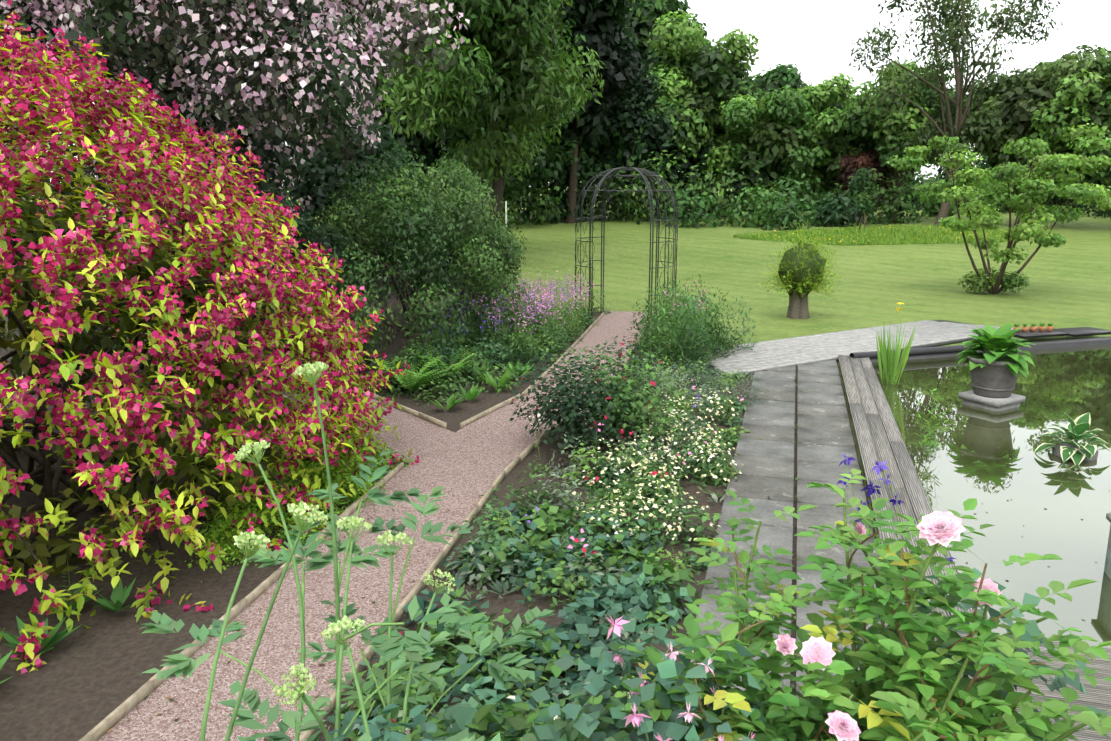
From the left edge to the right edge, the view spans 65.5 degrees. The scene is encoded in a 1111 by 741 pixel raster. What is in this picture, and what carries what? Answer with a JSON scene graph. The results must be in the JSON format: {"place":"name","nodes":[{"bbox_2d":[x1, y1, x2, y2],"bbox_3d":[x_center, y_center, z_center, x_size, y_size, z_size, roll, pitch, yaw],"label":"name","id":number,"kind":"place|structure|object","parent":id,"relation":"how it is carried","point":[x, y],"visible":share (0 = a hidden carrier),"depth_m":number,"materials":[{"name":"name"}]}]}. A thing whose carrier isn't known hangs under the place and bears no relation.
{"place":"outdoors","nodes":[
{"label":"outdoors","id":0,"kind":"place"},
{"bbox_2d":[96,330,453,463],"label":"gravel path","id":1,"kind":"structure","parent":0,"point":[420,436],"depth_m":9.36,"materials":[{"name":"pink gravel"}]},
{"bbox_2d":[108,328,446,428],"bbox_3d":[-4.631,-0.154,13.169,10.051,0.078,0.739,11,16,42],"label":"path edging","id":2,"kind":"object","parent":1,"relation":"on","point":[435,421],"visible":0.15,"depth_m":10.05,"materials":[{"name":"brown wood"}]},
{"bbox_2d":[98,311,646,740],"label":"gravel path","id":3,"kind":"structure","parent":0,"point":[497,437],"depth_m":5.68,"materials":[{"name":"gravel"}]},
{"bbox_2d":[79,309,606,740],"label":"path edging","id":4,"kind":"object","parent":3,"relation":"on","point":[97,732],"visible":0.54,"depth_m":5.48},
{"bbox_2d":[107,314,877,740],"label":"litter on path and paving","id":5,"kind":"object","parent":3,"relation":"on","point":[477,502],"visible":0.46,"depth_m":6.40,"materials":[{"name":"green plant"}]},
{"bbox_2d":[0,276,750,740],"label":"bed soil","id":6,"kind":"structure","parent":0,"point":[80,682],"depth_m":5.72,"materials":[{"name":"brown soil"}]},
{"bbox_2d":[0,0,418,673],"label":"weigela shrub","id":7,"kind":"object","parent":6,"relation":"on","point":[62,316],"depth_m":6.25,"materials":[{"name":"red plant"}]},
{"bbox_2d":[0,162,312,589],"bbox_3d":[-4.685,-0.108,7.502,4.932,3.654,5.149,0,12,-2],"label":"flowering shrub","id":8,"kind":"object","parent":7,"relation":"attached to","point":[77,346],"visible":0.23,"depth_m":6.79,"materials":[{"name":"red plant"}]},
{"bbox_2d":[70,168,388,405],"bbox_3d":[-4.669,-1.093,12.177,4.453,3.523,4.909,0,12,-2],"label":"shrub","id":9,"kind":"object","parent":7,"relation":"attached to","point":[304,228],"depth_m":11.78,"materials":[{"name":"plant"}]},
{"bbox_2d":[16,88,469,303],"bbox_3d":[-7.985,-4.000,22.061,12.023,6.308,7.589,0,12,-2],"label":"tree foliage","id":10,"kind":"object","parent":6,"relation":"on","point":[324,170],"visible":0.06,"depth_m":20.65,"materials":[{"name":"green plant"}]},
{"bbox_2d":[234,376,332,423],"bbox_3d":[-5.450,-0.053,12.699,9.150,0.078,0.693,11,16,42],"label":"path edging","id":11,"kind":"object","parent":6,"relation":"on","point":[283,396],"visible":0.04,"depth_m":10.80,"materials":[{"name":"brown wood"}]},
{"bbox_2d":[0,271,769,740],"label":"flower bed plants","id":12,"kind":"object","parent":6,"relation":"on","point":[628,409],"visible":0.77,"depth_m":7.14,"materials":[{"name":"green plant"}]},
{"bbox_2d":[290,142,541,396],"bbox_3d":[-2.457,-1.910,14.907,4.495,3.870,8.573,0,12,-2],"label":"bush","id":13,"kind":"object","parent":6,"relation":"on","point":[487,261],"depth_m":13.07,"materials":[{"name":"green plant"}]},
{"bbox_2d":[299,310,652,740],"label":"path edging","id":14,"kind":"object","parent":6,"relation":"on","point":[420,584],"visible":0.5,"depth_m":6.05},
{"bbox_2d":[6,187,1110,609],"bbox_3d":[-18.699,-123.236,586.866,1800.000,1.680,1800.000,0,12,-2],"label":"lawn","id":15,"kind":"structure","parent":0,"point":[1068,285],"depth_m":25.84,"materials":[{"name":"green plant"}]},
{"bbox_2d":[5,0,344,256],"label":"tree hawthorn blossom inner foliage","id":16,"kind":"object","parent":15,"relation":"on","point":[72,34],"visible":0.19,"depth_m":11.85,"materials":[{"name":"plant"}]},
{"bbox_2d":[0,0,469,343],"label":"hawthorn tree","id":17,"kind":"object","parent":16,"relation":"attached to","point":[300,22],"depth_m":11.13,"materials":[{"name":"pink plant"}]},
{"bbox_2d":[107,3,365,104],"bbox_3d":[-10.892,-10.297,26.855,11.911,13.957,12.073,0,12,-2],"label":"tree","id":18,"kind":"object","parent":15,"relation":"on","point":[211,76],"depth_m":26.04,"materials":[{"name":"green plant"}]},
{"bbox_2d":[333,69,376,121],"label":"tree","id":19,"kind":"object","parent":15,"relation":"on","point":[366,113],"depth_m":65.80,"materials":[{"name":"green plant"}]},
{"bbox_2d":[354,61,451,181],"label":"tree","id":20,"kind":"object","parent":15,"relation":"on","point":[429,151],"visible":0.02,"depth_m":47.60,"materials":[{"name":"green plant"}]},
{"bbox_2d":[366,74,465,176],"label":"tree foliage","id":21,"kind":"object","parent":20,"relation":"attached to","point":[415,142],"visible":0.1,"depth_m":47.19,"materials":[{"name":"green plant"}]},
{"bbox_2d":[323,0,605,237],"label":"tree","id":22,"kind":"object","parent":15,"relation":"on","point":[433,84],"depth_m":25.91,"materials":[{"name":"green plant"}]},
{"bbox_2d":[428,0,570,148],"bbox_3d":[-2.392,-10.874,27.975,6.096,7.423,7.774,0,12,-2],"label":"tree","id":23,"kind":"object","parent":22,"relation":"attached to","point":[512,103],"visible":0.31,"depth_m":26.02,"materials":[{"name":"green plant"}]},
{"bbox_2d":[372,16,585,204],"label":"tree","id":24,"kind":"object","parent":15,"relation":"on","point":[454,140],"visible":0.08,"depth_m":41.36,"materials":[{"name":"green plant"}]},
{"bbox_2d":[417,44,556,151],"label":"tree foliage","id":25,"kind":"object","parent":24,"relation":"attached to","point":[458,127],"visible":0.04,"depth_m":40.68,"materials":[{"name":"green plant"}]},
{"bbox_2d":[505,197,521,227],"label":"white stake posts","id":26,"kind":"object","parent":15,"relation":"on","point":[506,211],"visible":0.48,"depth_m":37.32,"materials":[{"name":"wood"}]},
{"bbox_2d":[521,89,604,219],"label":"tree","id":27,"kind":"object","parent":15,"relation":"on","point":[566,156],"depth_m":46.49,"materials":[{"name":"green plant"}]},
{"bbox_2d":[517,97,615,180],"bbox_3d":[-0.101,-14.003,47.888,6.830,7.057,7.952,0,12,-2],"label":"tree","id":28,"kind":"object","parent":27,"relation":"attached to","point":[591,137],"visible":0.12,"depth_m":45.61,"materials":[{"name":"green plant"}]},
{"bbox_2d":[391,271,743,733],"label":"flowers","id":29,"kind":"object","parent":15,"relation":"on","point":[544,296],"visible":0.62,"depth_m":13.63,"materials":[{"name":"purple plant"}]},
{"bbox_2d":[536,0,644,222],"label":"ash tree","id":30,"kind":"object","parent":15,"relation":"on","point":[619,11],"depth_m":43.27,"materials":[{"name":"green plant"}]},
{"bbox_2d":[552,0,642,110],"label":"tree dark behind ash inner foliage","id":31,"kind":"object","parent":30,"relation":"attached to","point":[593,27],"visible":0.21,"depth_m":42.80,"materials":[{"name":"green plant"}]},
{"bbox_2d":[575,153,677,323],"bbox_3d":[1.389,-2.586,17.041,2.014,3.310,1.934,0,12,-2],"label":"garden arch","id":32,"kind":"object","parent":15,"relation":"on","point":[644,176],"visible":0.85,"depth_m":16.70,"materials":[{"name":"grey metal"}]},
{"bbox_2d":[578,60,678,215],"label":"yew tree","id":33,"kind":"object","parent":15,"relation":"on","point":[642,88],"depth_m":48.49,"materials":[{"name":"green plant"}]},
{"bbox_2d":[592,106,657,163],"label":"tree foliage","id":34,"kind":"object","parent":33,"relation":"attached to","point":[633,135],"visible":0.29,"depth_m":48.36,"materials":[{"name":"green plant"}]},
{"bbox_2d":[610,0,706,86],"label":"tall tree","id":35,"kind":"object","parent":15,"relation":"on","point":[673,6],"visible":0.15,"depth_m":53.65,"materials":[{"name":"green plant"}]},
{"bbox_2d":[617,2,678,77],"bbox_3d":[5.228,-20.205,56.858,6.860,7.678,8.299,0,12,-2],"label":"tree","id":36,"kind":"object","parent":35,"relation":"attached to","point":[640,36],"visible":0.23,"depth_m":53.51,"materials":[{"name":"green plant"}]},
{"bbox_2d":[264,92,1079,220],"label":"hedge","id":37,"kind":"object","parent":15,"relation":"on","point":[642,147],"visible":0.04,"depth_m":49.22,"materials":[{"name":"green plant"}]},
{"bbox_2d":[659,26,715,199],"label":"tree","id":38,"kind":"object","parent":15,"relation":"on","point":[703,28],"depth_m":64.20,"materials":[{"name":"green plant"}]},
{"bbox_2d":[640,10,761,193],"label":"bright tree","id":39,"kind":"object","parent":15,"relation":"on","point":[670,36],"depth_m":48.98,"materials":[{"name":"green plant"}]},
{"bbox_2d":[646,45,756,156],"bbox_3d":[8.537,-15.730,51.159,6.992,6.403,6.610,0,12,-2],"label":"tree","id":40,"kind":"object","parent":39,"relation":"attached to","point":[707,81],"visible":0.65,"depth_m":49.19,"materials":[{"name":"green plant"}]},
{"bbox_2d":[706,85,814,211],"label":"tree","id":41,"kind":"object","parent":15,"relation":"on","point":[740,116],"depth_m":47.16,"materials":[{"name":"green plant"}]},
{"bbox_2d":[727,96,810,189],"bbox_3d":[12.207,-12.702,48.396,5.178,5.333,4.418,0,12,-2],"label":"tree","id":42,"kind":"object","parent":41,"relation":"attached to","point":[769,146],"visible":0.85,"depth_m":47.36,"materials":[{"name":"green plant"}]},
{"bbox_2d":[412,146,1110,230],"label":"hedge","id":43,"kind":"object","parent":15,"relation":"on","point":[834,211],"visible":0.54,"depth_m":43.52,"materials":[{"name":"green plant"}]},
{"bbox_2d":[748,63,848,109],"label":"tree","id":44,"kind":"object","parent":15,"relation":"on","point":[780,70],"visible":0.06,"depth_m":65.01,"materials":[{"name":"green plant"}]},
{"bbox_2d":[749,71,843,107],"bbox_3d":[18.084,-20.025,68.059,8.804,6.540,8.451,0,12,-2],"label":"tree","id":45,"kind":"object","parent":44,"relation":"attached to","point":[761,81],"visible":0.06,"depth_m":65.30,"materials":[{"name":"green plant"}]},
{"bbox_2d":[787,290,809,318],"bbox_3d":[4.968,-1.370,17.628,0.466,0.733,0.467,0,12,-2],"label":"plant pot","id":46,"kind":"object","parent":15,"relation":"on","point":[798,307],"visible":0.67,"depth_m":17.48,"materials":[{"name":"beige stone"}]},
{"bbox_2d":[760,220,840,300],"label":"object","id":47,"kind":"object","parent":46,"relation":"on","point":[823,285],"visible":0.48,"depth_m":17.24,"materials":[{"name":"green plant"}]},
{"bbox_2d":[778,240,825,296],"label":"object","id":48,"kind":"object","parent":46,"relation":"attached to","point":[798,277],"visible":0.71,"depth_m":17.17,"materials":[{"name":"green plant"}]},
{"bbox_2d":[660,320,975,378],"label":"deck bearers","id":49,"kind":"object","parent":15,"relation":"on","point":[937,344],"visible":0.14,"depth_m":14.44,"materials":[{"name":"wood"}]},
{"bbox_2d":[700,320,1012,374],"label":"stone paving","id":50,"kind":"object","parent":49,"relation":"on","point":[764,355],"visible":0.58,"depth_m":14.24,"materials":[{"name":"grey stone"}]},
{"bbox_2d":[785,73,866,203],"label":"tree","id":51,"kind":"object","parent":15,"relation":"on","point":[822,95],"depth_m":47.50,"materials":[{"name":"green plant"}]},
{"bbox_2d":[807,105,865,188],"bbox_3d":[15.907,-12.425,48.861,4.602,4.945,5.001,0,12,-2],"label":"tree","id":52,"kind":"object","parent":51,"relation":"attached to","point":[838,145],"visible":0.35,"depth_m":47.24,"materials":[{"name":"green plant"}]},
{"bbox_2d":[859,178,865,230],"bbox_3d":[12.747,-6.691,35.765,0.232,2.551,0.060,0,12,-2],"label":"trunk","id":53,"kind":"object","parent":15,"relation":"on","point":[864,218],"visible":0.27,"depth_m":35.84,"materials":[{"name":"brown plant"}]},
{"bbox_2d":[848,168,878,215],"bbox_3d":[12.662,-7.366,35.621,1.217,1.954,0.876,2,12,10],"label":"tree sapling foliage","id":54,"kind":"object","parent":53,"relation":"attached to","point":[863,200],"visible":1,"depth_m":35.49,"materials":[{"name":"green plant"}]},
{"bbox_2d":[837,152,892,220],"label":"tree","id":55,"kind":"object","parent":15,"relation":"on","point":[849,164],"depth_m":45.58,"materials":[{"name":"plant"}]},
{"bbox_2d":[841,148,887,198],"bbox_3d":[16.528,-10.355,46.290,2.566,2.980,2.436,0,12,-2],"label":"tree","id":56,"kind":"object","parent":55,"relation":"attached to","point":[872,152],"visible":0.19,"depth_m":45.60,"materials":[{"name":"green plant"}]},
{"bbox_2d":[733,223,1036,244],"bbox_3d":[14.282,-5.766,36.017,13.289,0.762,5.209,0,12,-2],"label":"grass patch","id":57,"kind":"object","parent":15,"relation":"on","point":[913,234],"visible":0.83,"depth_m":34.86,"materials":[{"name":"green plant"}]},
{"bbox_2d":[765,224,1005,241],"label":"buttercups","id":58,"kind":"object","parent":57,"relation":"on","point":[873,231],"visible":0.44,"depth_m":35.23,"materials":[{"name":"yellow plant"}]},
{"bbox_2d":[841,59,966,220],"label":"tree","id":59,"kind":"object","parent":15,"relation":"on","point":[892,138],"depth_m":43.73,"materials":[{"name":"green plant"}]},
{"bbox_2d":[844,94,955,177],"bbox_3d":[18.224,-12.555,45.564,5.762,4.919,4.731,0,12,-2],"label":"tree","id":60,"kind":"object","parent":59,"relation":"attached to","point":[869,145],"visible":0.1,"depth_m":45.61,"materials":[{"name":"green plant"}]},
{"bbox_2d":[859,93,972,167],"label":"tree","id":61,"kind":"object","parent":15,"relation":"on","point":[936,164],"visible":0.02,"depth_m":63.72,"materials":[{"name":"green plant"}]},
{"bbox_2d":[848,0,1063,225],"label":"tree","id":62,"kind":"object","parent":15,"relation":"on","point":[951,19],"depth_m":40.47,"materials":[{"name":"green plant"}]},
{"bbox_2d":[839,337,1110,589],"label":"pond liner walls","id":63,"kind":"structure","parent":15,"relation":"on","point":[1071,343],"depth_m":14.15,"materials":[{"name":"black rubber"}]},
{"bbox_2d":[838,355,973,628],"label":"wooden boardwalk","id":64,"kind":"structure","parent":63,"relation":"on","point":[878,434],"depth_m":8.37,"materials":[{"name":"grey wood"}]},
{"bbox_2d":[850,344,971,357],"bbox_3d":[5.530,-0.289,13.317,2.300,0.110,0.110,-4,13,-18],"label":"pond liner roll","id":65,"kind":"object","parent":63,"relation":"on","point":[927,350],"visible":0.56,"depth_m":13.33,"materials":[{"name":"black rubber"}]},
{"bbox_2d":[925,629,1110,740],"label":"wooden deck","id":66,"kind":"structure","parent":63,"relation":"on","point":[1098,696],"depth_m":4.41,"materials":[{"name":"grey wood"}]},
{"bbox_2d":[1052,443,1097,460],"bbox_3d":[5.155,1.160,8.652,0.400,0.780,0.400,0,12,-2],"label":"plant pot","id":67,"kind":"object","parent":63,"relation":"on","point":[1056,450],"visible":0.17,"depth_m":8.57,"materials":[{"name":"grey stone"}]},
{"bbox_2d":[1104,513,1110,578],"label":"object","id":68,"kind":"object","parent":63,"relation":"on","point":[1107,568],"visible":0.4,"depth_m":5.92,"materials":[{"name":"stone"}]},
{"bbox_2d":[886,123,1110,293],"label":"tree","id":69,"kind":"object","parent":15,"relation":"on","point":[993,188],"depth_m":20.59,"materials":[{"name":"green plant"}]},
{"bbox_2d":[966,61,1057,126],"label":"tree","id":70,"kind":"object","parent":15,"relation":"on","point":[974,108],"visible":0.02,"depth_m":62.92,"materials":[{"name":"green plant"}]},
{"bbox_2d":[955,44,1110,225],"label":"tree","id":71,"kind":"object","parent":15,"relation":"on","point":[989,130],"depth_m":39.64,"materials":[{"name":"green plant"}]},
{"bbox_2d":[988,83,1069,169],"bbox_3d":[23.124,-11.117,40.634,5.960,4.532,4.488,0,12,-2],"label":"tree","id":72,"kind":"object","parent":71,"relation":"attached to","point":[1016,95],"visible":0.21,"depth_m":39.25,"materials":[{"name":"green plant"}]},
{"bbox_2d":[1011,327,1110,338],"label":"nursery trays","id":73,"kind":"object","parent":15,"relation":"on","point":[1081,331],"visible":0.79,"depth_m":14.97,"materials":[{"name":"black plastic"}]},
{"bbox_2d":[1013,326,1053,332],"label":"terracotta pots","id":74,"kind":"object","parent":73,"relation":"on","point":[1040,328],"visible":0.85,"depth_m":15.02,"materials":[{"name":"orange ceramic"}]},
{"bbox_2d":[1014,323,1052,326],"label":"potted plants","id":75,"kind":"object","parent":74,"relation":"on","point":[1034,325],"visible":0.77,"depth_m":15.03,"materials":[{"name":"green plant"}]},
{"bbox_2d":[1028,47,1110,207],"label":"tree","id":76,"kind":"object","parent":15,"relation":"on","point":[1081,93],"visible":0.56,"depth_m":36.95,"materials":[{"name":"green plant"}]},
{"bbox_2d":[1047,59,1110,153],"bbox_3d":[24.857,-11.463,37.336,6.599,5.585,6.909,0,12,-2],"label":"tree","id":77,"kind":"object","parent":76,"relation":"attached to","point":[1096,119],"visible":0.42,"depth_m":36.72,"materials":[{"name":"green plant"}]},
{"bbox_2d":[6,0,1110,186],"label":"sky","id":78,"kind":"structure","parent":0,"point":[816,36],"materials":[{"name":"white"}]},
{"bbox_2d":[694,362,881,695],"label":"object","id":79,"kind":"structure","parent":0,"point":[794,564],"depth_m":7.28,"materials":[{"name":"soil"}]},
{"bbox_2d":[692,359,887,709],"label":"slab paving","id":80,"kind":"structure","parent":79,"relation":"on","point":[767,460],"depth_m":7.72,"materials":[{"name":"stone"}]},
{"bbox_2d":[876,319,948,465],"bbox_3d":[4.019,-0.001,9.925,0.523,1.119,3.963,4,13,17],"label":"plant pond iris and marginals","id":81,"kind":"object","parent":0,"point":[887,357],"visible":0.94,"depth_m":11.49,"materials":[{"name":"green plant"}]},
{"bbox_2d":[872,344,1110,648],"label":"pond water","id":82,"kind":"structure","parent":0,"point":[1069,494],"depth_m":8.02,"materials":[{"name":"green liquid"}]},
{"bbox_2d":[958,390,1025,410],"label":"plinth","id":83,"kind":"structure","parent":82,"relation":"in","point":[970,397],"depth_m":10.37,"materials":[{"name":"grey stone"}]},
{"bbox_2d":[966,352,1019,397],"bbox_3d":[5.312,0.064,10.470,0.644,0.465,0.644,0,12,-2],"label":"plant pot","id":84,"kind":"object","parent":83,"relation":"on","point":[996,378],"visible":0.71,"depth_m":10.29,"materials":[{"name":"stone"}]},
{"bbox_2d":[954,322,1034,377],"bbox_3d":[5.344,-0.272,10.395,0.905,0.601,0.902,0,12,-2],"label":"hosta plant","id":85,"kind":"object","parent":84,"relation":"on","point":[1000,341],"visible":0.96,"depth_m":10.31,"materials":[{"name":"green plant"}]},
{"bbox_2d":[875,365,1109,619],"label":"pond floating duckweed debris","id":86,"kind":"object","parent":82,"relation":"on","point":[972,448],"visible":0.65,"depth_m":8.58,"materials":[{"name":"green plant"}]},
{"bbox_2d":[1034,412,1110,464],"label":"variegated hosta","id":87,"kind":"object","parent":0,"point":[1077,428],"visible":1,"depth_m":8.47,"materials":[{"name":"green plant"}]},
{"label":"terrace bank ground","id":88,"kind":"structure","parent":0,"visible":0},
{"bbox_2d":[139,370,555,740],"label":"umbellifer plant","id":89,"kind":"object","parent":88,"relation":"on","point":[399,651],"depth_m":2.18,"materials":[{"name":"green plant"}]},
{"bbox_2d":[233,361,454,706],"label":"flower angelica umbels","id":90,"kind":"object","parent":89,"relation":"attached to","point":[302,507],"visible":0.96,"depth_m":1.87,"materials":[{"name":"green plant"}]},
{"bbox_2d":[317,690,876,740],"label":"ground cover foliage","id":91,"kind":"object","parent":88,"relation":"on","point":[479,723],"visible":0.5,"depth_m":2.19,"materials":[{"name":"green plant"}]},
{"bbox_2d":[606,452,955,740],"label":"columbine flowers","id":92,"kind":"object","parent":88,"relation":"on","point":[635,717],"visible":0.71,"depth_m":2.03,"materials":[{"name":"pink plant"}]},
{"bbox_2d":[528,460,1108,740],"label":"columbine plants","id":93,"kind":"object","parent":88,"relation":"on","point":[586,725],"visible":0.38,"depth_m":2.08,"materials":[{"name":"green plant"}]},
{"bbox_2d":[604,469,1110,740],"bbox_3d":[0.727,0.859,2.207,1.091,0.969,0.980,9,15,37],"label":"rose stems","id":94,"kind":"object","parent":88,"relation":"on","point":[901,634],"visible":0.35,"depth_m":2.11,"materials":[{"name":"green plant"}]},
{"bbox_2d":[627,511,1000,740],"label":"rose flowers","id":95,"kind":"object","parent":94,"relation":"on","point":[945,528],"visible":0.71,"depth_m":2.04,"materials":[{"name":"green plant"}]}
]}

